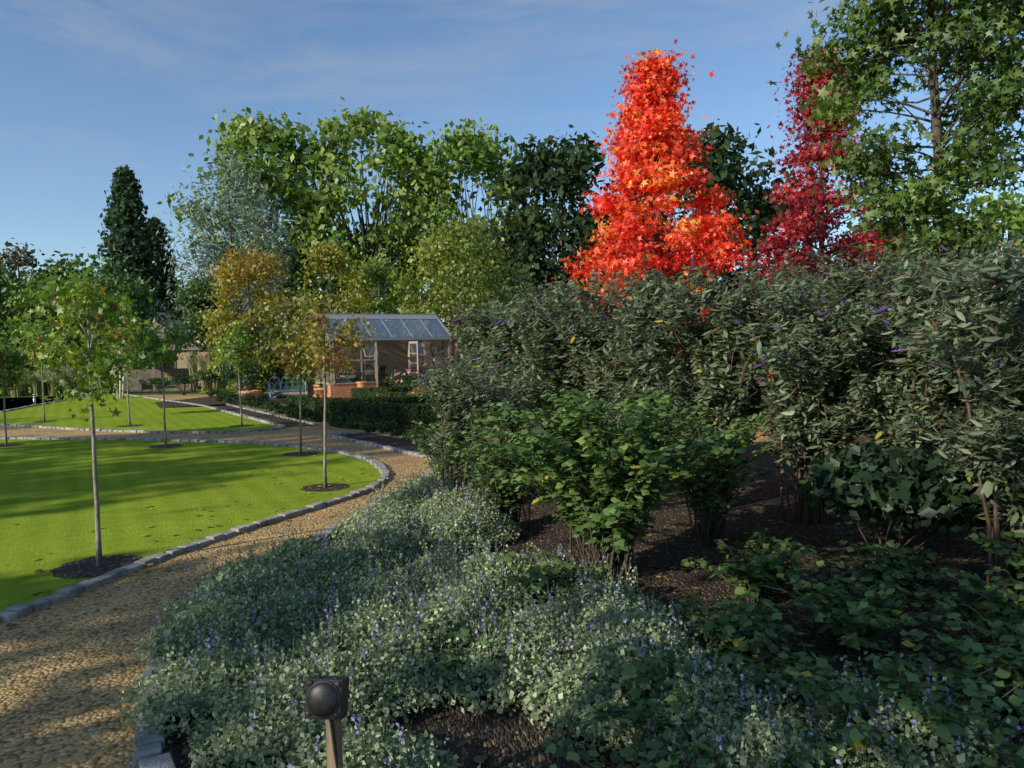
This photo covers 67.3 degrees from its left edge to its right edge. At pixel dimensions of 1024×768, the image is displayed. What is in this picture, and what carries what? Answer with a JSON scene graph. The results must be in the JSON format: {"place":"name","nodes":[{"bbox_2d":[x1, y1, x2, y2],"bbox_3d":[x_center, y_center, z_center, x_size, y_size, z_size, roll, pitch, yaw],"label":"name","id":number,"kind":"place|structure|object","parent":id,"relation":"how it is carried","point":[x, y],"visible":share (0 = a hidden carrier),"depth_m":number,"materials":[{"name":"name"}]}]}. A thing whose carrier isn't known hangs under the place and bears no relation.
{"place":"outdoors","nodes":[
{"label":"outdoors","id":0,"kind":"place"},
{"bbox_2d":[0,394,277,432],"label":"lawn","id":1,"kind":"structure","parent":0,"point":[146,414],"depth_m":23.41,"materials":[{"name":"plant"}]},
{"bbox_2d":[33,420,56,422],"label":"tree pit soil","id":2,"kind":"structure","parent":1,"relation":"on","point":[45,421],"depth_m":22.00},
{"bbox_2d":[16,330,68,421],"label":"tree","id":3,"kind":"object","parent":2,"relation":"on","point":[35,348],"visible":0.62,"depth_m":21.88,"materials":[{"name":"green plant"}]},
{"bbox_2d":[117,424,141,426],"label":"tree pit soil","id":4,"kind":"structure","parent":1,"relation":"on","point":[129,426],"depth_m":20.08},
{"bbox_2d":[104,292,142,425],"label":"tree","id":5,"kind":"object","parent":4,"relation":"on","point":[117,333],"visible":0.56,"depth_m":19.94,"materials":[{"name":"green plant"}]},
{"bbox_2d":[229,424,253,426],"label":"tree pit soil","id":6,"kind":"structure","parent":1,"relation":"on","point":[244,425],"depth_m":19.42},
{"bbox_2d":[212,322,266,425],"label":"tree","id":7,"kind":"object","parent":6,"relation":"on","point":[237,350],"visible":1,"depth_m":19.19,"materials":[{"name":"green plant"}]},
{"bbox_2d":[0,376,305,407],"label":"planting bed","id":8,"kind":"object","parent":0,"point":[29,391],"depth_m":37.73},
{"bbox_2d":[0,274,26,384],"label":"tree","id":9,"kind":"object","parent":8,"relation":"on","point":[3,295],"visible":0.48,"depth_m":50.61,"materials":[{"name":"green plant"}]},
{"bbox_2d":[0,257,77,385],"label":"tree","id":10,"kind":"object","parent":8,"relation":"on","point":[11,308],"visible":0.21,"depth_m":50.59,"materials":[{"name":"green plant"}]},
{"bbox_2d":[0,264,151,372],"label":"tree","id":11,"kind":"object","parent":8,"relation":"on","point":[27,326],"visible":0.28,"depth_m":48.42,"materials":[{"name":"green plant"}]},
{"bbox_2d":[46,267,174,369],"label":"tree","id":12,"kind":"object","parent":8,"relation":"on","point":[137,292],"visible":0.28,"depth_m":53.70,"materials":[{"name":"green plant"}]},
{"bbox_2d":[0,348,229,396],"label":"ornamental grass plants","id":13,"kind":"object","parent":8,"relation":"on","point":[36,386],"visible":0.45,"depth_m":37.73,"materials":[{"name":"green plant"}]},
{"bbox_2d":[101,317,202,391],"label":"gazebo summerhouse","id":14,"kind":"structure","parent":8,"relation":"on","point":[146,375],"depth_m":41.29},
{"bbox_2d":[157,292,242,367],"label":"tree","id":15,"kind":"object","parent":8,"relation":"on","point":[178,314],"visible":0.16,"depth_m":48.93,"materials":[{"name":"green plant"}]},
{"bbox_2d":[166,268,262,351],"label":"green tree","id":16,"kind":"object","parent":8,"relation":"on","point":[201,289],"visible":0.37,"depth_m":47.81,"materials":[{"name":"green plant"}]},
{"bbox_2d":[1,360,307,394],"bbox_3d":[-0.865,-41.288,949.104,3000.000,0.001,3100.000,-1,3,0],"label":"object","id":17,"kind":"structure","parent":0,"point":[295,386],"depth_m":39.02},
{"bbox_2d":[0,238,96,349],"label":"tree","id":18,"kind":"object","parent":17,"relation":"on","point":[19,261],"visible":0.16,"depth_m":71.81,"materials":[{"name":"green plant"}]},
{"bbox_2d":[18,247,153,344],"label":"tree","id":19,"kind":"object","parent":17,"relation":"on","point":[68,268],"visible":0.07,"depth_m":65.46,"materials":[{"name":"green plant"}]},
{"bbox_2d":[91,164,167,312],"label":"conifer tree","id":20,"kind":"object","parent":17,"relation":"on","point":[124,224],"visible":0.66,"depth_m":73.44,"materials":[{"name":"green plant"}]},
{"bbox_2d":[145,377,172,393],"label":"shrub","id":21,"kind":"object","parent":17,"relation":"on","point":[157,381],"visible":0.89,"depth_m":37.02,"materials":[{"name":"green plant"}]},
{"bbox_2d":[142,214,183,312],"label":"conifer tree","id":22,"kind":"object","parent":17,"relation":"on","point":[162,235],"visible":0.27,"depth_m":78.94,"materials":[{"name":"green plant"}]},
{"bbox_2d":[98,313,257,368],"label":"barn building","id":23,"kind":"structure","parent":17,"relation":"on","point":[177,326],"depth_m":57.85,"materials":[{"name":"stone"}]},
{"bbox_2d":[148,137,312,350],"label":"willow tree","id":24,"kind":"object","parent":17,"relation":"on","point":[229,233],"visible":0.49,"depth_m":60.72,"materials":[{"name":"green plant"}]},
{"bbox_2d":[143,103,360,354],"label":"ash tree","id":25,"kind":"object","parent":17,"relation":"on","point":[272,140],"visible":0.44,"depth_m":81.19,"materials":[{"name":"green plant"}]},
{"bbox_2d":[227,237,349,342],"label":"tree","id":26,"kind":"object","parent":17,"relation":"on","point":[310,287],"visible":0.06,"depth_m":94.72,"materials":[{"name":"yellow plant"}]},
{"bbox_2d":[282,237,381,342],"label":"yellow tree","id":27,"kind":"object","parent":17,"relation":"on","point":[320,257],"visible":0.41,"depth_m":43.41,"materials":[{"name":"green plant"}]},
{"bbox_2d":[245,93,475,336],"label":"ash tree","id":28,"kind":"object","parent":17,"relation":"on","point":[401,143],"visible":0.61,"depth_m":81.47,"materials":[{"name":"green plant"}]},
{"bbox_2d":[339,250,415,337],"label":"birch tree","id":29,"kind":"object","parent":17,"relation":"on","point":[373,267],"visible":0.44,"depth_m":46.15,"materials":[{"name":"green plant"}]},
{"bbox_2d":[285,381,533,429],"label":"box parterre hedges","id":30,"kind":"object","parent":17,"relation":"on","point":[400,407],"visible":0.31,"depth_m":18.62,"materials":[{"name":"green"}]},
{"bbox_2d":[377,211,545,337],"bbox_3d":[-2.831,-4.227,37.902,6.848,8.726,8.582,-3,3,-33],"label":"round maple tree","id":31,"kind":"object","parent":17,"relation":"on","point":[463,238],"visible":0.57,"depth_m":36.79,"materials":[{"name":"green plant"}]},
{"bbox_2d":[380,117,554,318],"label":"ash tree","id":32,"kind":"object","parent":17,"relation":"on","point":[471,149],"visible":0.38,"depth_m":80.64,"materials":[{"name":"green plant"}]},
{"bbox_2d":[472,124,649,320],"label":"oak tree","id":33,"kind":"object","parent":17,"relation":"on","point":[565,177],"visible":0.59,"depth_m":56.72,"materials":[{"name":"green plant"}]},
{"bbox_2d":[581,119,835,292],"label":"oak tree","id":34,"kind":"object","parent":17,"relation":"on","point":[725,173],"visible":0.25,"depth_m":56.15,"materials":[{"name":"green plant"}]},
{"bbox_2d":[831,217,928,282],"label":"tree","id":35,"kind":"object","parent":17,"relation":"on","point":[855,232],"visible":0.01,"depth_m":74.08,"materials":[{"name":"green plant"}]},
{"bbox_2d":[927,183,1023,303],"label":"tree","id":36,"kind":"object","parent":17,"relation":"on","point":[1012,210],"visible":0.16,"depth_m":48.48,"materials":[{"name":"green plant"}]},
{"bbox_2d":[0,439,380,611],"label":"front lawn","id":37,"kind":"structure","parent":0,"point":[47,504],"depth_m":9.99,"materials":[{"name":"plant"}]},
{"bbox_2d":[0,443,23,446],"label":"tree pit soil","id":38,"kind":"structure","parent":37,"relation":"on","point":[9,444],"depth_m":16.19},
{"bbox_2d":[0,338,36,444],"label":"tree","id":39,"kind":"object","parent":38,"relation":"on","point":[14,356],"visible":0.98,"depth_m":16.10,"materials":[{"name":"green plant"}]},
{"bbox_2d":[49,555,142,577],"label":"tree pit soil","id":40,"kind":"structure","parent":37,"relation":"on","point":[85,568],"depth_m":6.59,"materials":[{"name":"soil"}]},
{"bbox_2d":[2,258,172,566],"bbox_3d":[-3.562,0.255,6.587,1.248,2.642,1.135,-2,3,-25],"label":"tree","id":41,"kind":"object","parent":40,"relation":"on","point":[96,366],"visible":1,"depth_m":6.50,"materials":[{"name":"green plant"}]},
{"bbox_2d":[149,444,181,447],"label":"tree pit soil","id":42,"kind":"structure","parent":37,"relation":"on","point":[167,446],"depth_m":15.31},
{"bbox_2d":[124,319,197,445],"bbox_3d":[-6.950,-0.013,15.255,1.241,2.534,1.174,-3,3,-39],"label":"tree","id":43,"kind":"object","parent":42,"relation":"on","point":[177,337],"visible":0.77,"depth_m":15.13,"materials":[{"name":"green plant"}]},
{"bbox_2d":[282,451,318,455],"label":"tree pit soil","id":44,"kind":"structure","parent":37,"relation":"on","point":[305,453],"depth_m":13.73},
{"bbox_2d":[266,296,341,453],"bbox_3d":[-3.783,-0.154,13.740,1.379,2.823,1.185,-1,3,0],"label":"tree","id":45,"kind":"object","parent":44,"relation":"on","point":[289,309],"visible":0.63,"depth_m":13.53,"materials":[{"name":"green plant"}]},
{"bbox_2d":[301,483,349,491],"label":"tree pit soil","id":46,"kind":"structure","parent":37,"relation":"on","point":[318,488],"depth_m":10.24,"materials":[{"name":"soil"}]},
{"bbox_2d":[276,286,374,486],"bbox_3d":[-2.466,0.034,10.216,1.179,2.711,1.166,0,3,17],"label":"tree","id":47,"kind":"object","parent":46,"relation":"on","point":[317,338],"visible":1,"depth_m":10.18,"materials":[{"name":"green plant"}]},
{"bbox_2d":[176,352,230,385],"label":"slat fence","id":48,"kind":"object","parent":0,"point":[182,363],"depth_m":45.93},
{"bbox_2d":[154,394,293,407],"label":"shrub bed soil","id":49,"kind":"structure","parent":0,"point":[211,401],"depth_m":29.44,"materials":[{"name":"soil"}]},
{"bbox_2d":[169,374,199,394],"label":"shrub","id":50,"kind":"object","parent":49,"relation":"on","point":[178,379],"visible":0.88,"depth_m":35.10,"materials":[{"name":"green plant"}]},
{"bbox_2d":[189,366,227,397],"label":"shrub","id":51,"kind":"object","parent":49,"relation":"on","point":[207,376],"visible":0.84,"depth_m":32.40,"materials":[{"name":"green plant"}]},
{"bbox_2d":[214,358,263,393],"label":"rose shrub","id":52,"kind":"object","parent":49,"relation":"on","point":[228,373],"visible":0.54,"depth_m":28.15,"materials":[{"name":"green plant"}]},
{"bbox_2d":[187,244,306,395],"bbox_3d":[-10.545,-2.363,30.979,5.074,6.359,4.482,-1,3,0],"label":"autumn tree","id":53,"kind":"object","parent":49,"relation":"on","point":[220,320],"visible":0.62,"depth_m":30.17,"materials":[{"name":"yellow plant"}]},
{"bbox_2d":[254,350,304,398],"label":"shrub","id":54,"kind":"object","parent":49,"relation":"on","point":[279,372],"visible":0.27,"depth_m":30.51,"materials":[{"name":"green plant"}]},
{"bbox_2d":[0,392,862,767],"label":"gravel path","id":55,"kind":"structure","parent":0,"point":[62,686],"depth_m":4.95,"materials":[{"name":"gravel"}]},
{"bbox_2d":[0,393,438,767],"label":"cobble edging","id":56,"kind":"object","parent":55,"relation":"on","point":[148,754],"visible":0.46,"depth_m":7.62,"materials":[{"name":"stone"}]},
{"bbox_2d":[211,405,311,426],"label":"hedgerow bed soil","id":57,"kind":"structure","parent":55,"relation":"on","point":[284,421],"depth_m":22.06,"materials":[{"name":"soil"}]},
{"bbox_2d":[206,387,309,415],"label":"shrubs","id":58,"kind":"object","parent":57,"relation":"on","point":[250,400],"visible":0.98,"depth_m":21.90,"materials":[{"name":"green plant"}]},
{"bbox_2d":[268,375,305,398],"bbox_3d":[-8.494,0.139,29.073,1.347,1.040,0.476,-2,3,-23],"label":"garden bench","id":59,"kind":"object","parent":55,"relation":"on","point":[288,390],"visible":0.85,"depth_m":29.10,"materials":[{"name":"paint"}]},
{"bbox_2d":[306,313,451,397],"bbox_3d":[-5.327,-1.200,31.464,5.170,3.365,3.958,-3,3,-29],"label":"greenhouse","id":60,"kind":"object","parent":55,"relation":"on","point":[380,361],"visible":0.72,"depth_m":32.06,"materials":[{"name":"glass"}]},
{"bbox_2d":[339,433,429,453],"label":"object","id":61,"kind":"structure","parent":55,"relation":"on","point":[392,441],"depth_m":15.45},
{"bbox_2d":[342,414,439,440],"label":"box shrubs","id":62,"kind":"object","parent":61,"relation":"on","point":[386,426],"visible":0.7,"depth_m":15.13,"materials":[{"name":"green plant"}]},
{"bbox_2d":[383,369,426,386],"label":"rose bush","id":63,"kind":"object","parent":55,"relation":"on","point":[406,378],"depth_m":28.61,"materials":[{"name":"plant"}]},
{"bbox_2d":[0,413,1020,762],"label":"fallen leaves","id":64,"kind":"object","parent":55,"relation":"on","point":[478,759],"visible":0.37,"depth_m":6.96,"materials":[{"name":"brown plant"}]},
{"bbox_2d":[552,39,773,398],"bbox_3d":[3.232,-3.148,16.966,5.868,8.218,5.325,-1,3,0],"label":"tree","id":65,"kind":"object","parent":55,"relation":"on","point":[652,116],"visible":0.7,"depth_m":16.20,"materials":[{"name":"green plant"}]},
{"bbox_2d":[728,36,912,292],"bbox_3d":[9.413,-4.842,22.974,6.617,10.794,6.800,-1,3,0],"label":"tree","id":66,"kind":"object","parent":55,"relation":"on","point":[818,220],"visible":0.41,"depth_m":22.35,"materials":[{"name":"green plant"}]},
{"bbox_2d":[0,0,1023,358],"label":"sky","id":67,"kind":"structure","parent":0,"point":[89,89],"materials":[{"name":"blue"}]},
{"bbox_2d":[162,436,1023,767],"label":"mulch bed","id":68,"kind":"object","parent":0,"point":[498,740],"depth_m":5.77,"materials":[{"name":"soil"}]},
{"bbox_2d":[300,675,348,767],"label":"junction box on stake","id":69,"kind":"object","parent":68,"relation":"on","point":[326,698],"visible":1,"depth_m":2.74,"materials":[{"name":"black plastic"}]},
{"bbox_2d":[399,420,472,478],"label":"border shrub","id":70,"kind":"object","parent":68,"relation":"on","point":[438,455],"visible":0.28,"depth_m":9.36,"materials":[{"name":"green plant"}]},
{"bbox_2d":[410,341,521,493],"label":"shrub","id":71,"kind":"object","parent":68,"relation":"on","point":[460,405],"visible":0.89,"depth_m":8.36,"materials":[{"name":"green plant"}]},
{"bbox_2d":[406,596,530,674],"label":"ground cover plant","id":72,"kind":"object","parent":68,"relation":"on","point":[447,655],"visible":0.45,"depth_m":4.17,"materials":[{"name":"green plant"}]},
{"bbox_2d":[445,354,537,458],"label":"buddleia bush","id":73,"kind":"object","parent":68,"relation":"on","point":[514,430],"visible":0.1,"depth_m":10.61,"materials":[{"name":"green plant"}]},
{"bbox_2d":[433,415,557,528],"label":"border shrub","id":74,"kind":"object","parent":68,"relation":"on","point":[497,490],"visible":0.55,"depth_m":7.55,"materials":[{"name":"green plant"}]},
{"bbox_2d":[446,285,582,467],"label":"buddleia bush","id":75,"kind":"object","parent":68,"relation":"on","point":[481,319],"visible":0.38,"depth_m":10.56,"materials":[{"name":"green plant"}]},
{"bbox_2d":[455,364,605,460],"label":"buddleia bush","id":76,"kind":"object","parent":68,"relation":"on","point":[549,385],"visible":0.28,"depth_m":9.56,"materials":[{"name":"green plant"}]},
{"bbox_2d":[483,550,611,609],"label":"ground cover plant","id":77,"kind":"object","parent":68,"relation":"on","point":[525,580],"visible":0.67,"depth_m":5.06,"materials":[{"name":"green plant"}]},
{"bbox_2d":[477,273,619,485],"bbox_3d":[0.562,-0.055,9.967,1.912,2.786,2.097,1,3,39],"label":"buddleia bush","id":78,"kind":"object","parent":68,"relation":"on","point":[555,367],"visible":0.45,"depth_m":9.81,"materials":[{"name":"green plant"}]},
{"bbox_2d":[113,456,1023,767],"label":"ground cover plants","id":79,"kind":"object","parent":68,"relation":"on","point":[239,676],"visible":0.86,"depth_m":3.96,"materials":[{"name":"green plant"}]},
{"bbox_2d":[456,386,761,583],"bbox_3d":[0.733,0.768,5.941,2.143,1.504,2.267,-4,4,-43],"label":"border shrub","id":80,"kind":"object","parent":68,"relation":"on","point":[606,479],"visible":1,"depth_m":5.71,"materials":[{"name":"green plant"}]},
{"bbox_2d":[527,735,725,767],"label":"ground cover plant","id":81,"kind":"object","parent":68,"relation":"on","point":[562,750],"visible":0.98,"depth_m":2.95,"materials":[{"name":"green plant"}]},
{"bbox_2d":[578,361,691,437],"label":"buddleia bush","id":82,"kind":"object","parent":68,"relation":"on","point":[634,386],"visible":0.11,"depth_m":8.78,"materials":[{"name":"green plant"}]},
{"bbox_2d":[526,250,750,437],"bbox_3d":[1.368,-0.074,9.293,2.314,2.852,2.387,-2,3,-22],"label":"buddleia bush","id":83,"kind":"object","parent":68,"relation":"on","point":[597,356],"visible":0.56,"depth_m":9.03,"materials":[{"name":"green plant"}]},
{"bbox_2d":[564,638,783,749],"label":"ground cover plant","id":84,"kind":"object","parent":68,"relation":"on","point":[638,713],"visible":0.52,"depth_m":3.44,"materials":[{"name":"green plant"}]},
{"bbox_2d":[593,258,827,508],"bbox_3d":[2.273,0.010,8.403,2.378,2.725,2.031,0,3,27],"label":"buddleia bush","id":85,"kind":"object","parent":68,"relation":"on","point":[730,359],"visible":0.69,"depth_m":8.07,"materials":[{"name":"green plant"}]},
{"bbox_2d":[606,343,815,507],"bbox_3d":[2.098,0.449,8.617,2.159,1.840,1.820,-1,3,0],"label":"buddleia bush","id":86,"kind":"object","parent":68,"relation":"on","point":[685,400],"visible":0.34,"depth_m":8.06,"materials":[{"name":"green plant"}]},
{"bbox_2d":[655,411,790,543],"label":"border shrub","id":87,"kind":"object","parent":68,"relation":"on","point":[710,496],"visible":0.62,"depth_m":6.95,"materials":[{"name":"green plant"}]},
{"bbox_2d":[655,592,810,667],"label":"ground cover plant","id":88,"kind":"object","parent":68,"relation":"on","point":[755,639],"visible":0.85,"depth_m":4.22,"materials":[{"name":"green plant"}]},
{"bbox_2d":[681,528,823,608],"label":"ground cover plant","id":89,"kind":"object","parent":68,"relation":"on","point":[749,576],"visible":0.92,"depth_m":5.28,"materials":[{"name":"green plant"}]},
{"bbox_2d":[698,749,811,767],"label":"ground cover plant","id":90,"kind":"object","parent":68,"relation":"on","point":[803,753],"visible":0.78,"depth_m":2.79,"materials":[{"name":"green plant"}]},
{"bbox_2d":[717,643,867,711],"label":"ground cover plant","id":91,"kind":"object","parent":68,"relation":"on","point":[782,657],"visible":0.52,"depth_m":3.74,"materials":[{"name":"green plant"}]},
{"bbox_2d":[708,239,944,522],"bbox_3d":[3.188,0.015,7.624,2.056,2.748,2.860,1,3,42],"label":"buddleia bush","id":92,"kind":"object","parent":68,"relation":"on","point":[795,334],"visible":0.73,"depth_m":7.34,"materials":[{"name":"green plant"}]},
{"bbox_2d":[744,350,923,523],"bbox_3d":[3.125,0.512,7.986,1.746,1.727,2.126,-1,3,0],"label":"buddleia bush","id":93,"kind":"object","parent":68,"relation":"on","point":[787,432],"visible":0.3,"depth_m":7.62,"materials":[{"name":"green plant"}]},
{"bbox_2d":[757,562,968,652],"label":"ground cover plant","id":94,"kind":"object","parent":68,"relation":"on","point":[858,622],"visible":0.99,"depth_m":4.46,"materials":[{"name":"green plant"}]},
{"bbox_2d":[757,243,1023,536],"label":"buddleia bush","id":95,"kind":"object","parent":68,"relation":"on","point":[877,340],"visible":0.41,"depth_m":7.08,"materials":[{"name":"green plant"}]},
{"bbox_2d":[759,651,1023,767],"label":"ground cover plant","id":96,"kind":"object","parent":68,"relation":"on","point":[944,725],"visible":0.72,"depth_m":3.07,"materials":[{"name":"green plant"}]},
{"bbox_2d":[767,0,1023,458],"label":"tree","id":97,"kind":"object","parent":68,"relation":"on","point":[928,197],"visible":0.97,"depth_m":10.68,"materials":[{"name":"green plant"}]},
{"bbox_2d":[824,363,971,538],"bbox_3d":[3.538,0.492,7.029,1.245,1.836,1.656,-1,3,0],"label":"buddleia bush","id":98,"kind":"object","parent":68,"relation":"on","point":[874,402],"visible":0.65,"depth_m":6.91,"materials":[{"name":"green plant"}]},
{"bbox_2d":[828,539,970,604],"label":"ground cover plant","id":99,"kind":"object","parent":68,"relation":"on","point":[890,562],"visible":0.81,"depth_m":5.23,"materials":[{"name":"green plant"}]},
{"bbox_2d":[797,441,1010,559],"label":"shrub","id":100,"kind":"object","parent":68,"relation":"on","point":[902,489],"visible":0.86,"depth_m":5.73,"materials":[{"name":"green plant"}]},
{"bbox_2d":[869,608,1023,727],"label":"ground cover plant","id":101,"kind":"object","parent":68,"relation":"on","point":[968,650],"visible":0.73,"depth_m":3.73,"materials":[{"name":"green plant"}]},
{"bbox_2d":[873,220,1023,597],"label":"buddleia bush","id":102,"kind":"object","parent":68,"relation":"on","point":[991,369],"visible":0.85,"depth_m":5.21,"materials":[{"name":"green plant"}]},
{"bbox_2d":[877,239,1023,404],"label":"buddleia bush","id":103,"kind":"object","parent":68,"relation":"on","point":[972,251],"visible":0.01,"depth_m":8.19,"materials":[{"name":"green plant"}]},
{"bbox_2d":[903,376,1023,594],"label":"buddleia bush","id":104,"kind":"object","parent":68,"relation":"on","point":[994,444],"visible":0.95,"depth_m":5.15,"materials":[{"name":"green plant"}]},
{"bbox_2d":[911,564,1023,656],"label":"ground cover plant","id":105,"kind":"object","parent":68,"relation":"on","point":[999,605],"visible":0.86,"depth_m":4.43,"materials":[{"name":"green plant"}]},
{"bbox_2d":[915,244,1023,399],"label":"buddleia bush","id":106,"kind":"object","parent":68,"relation":"on","point":[980,277],"visible":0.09,"depth_m":6.62,"materials":[{"name":"green plant"}]},
{"bbox_2d":[964,527,1023,577],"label":"ground cover plant","id":107,"kind":"object","parent":68,"relation":"on","point":[1017,561],"visible":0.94,"depth_m":5.11,"materials":[{"name":"green plant"}]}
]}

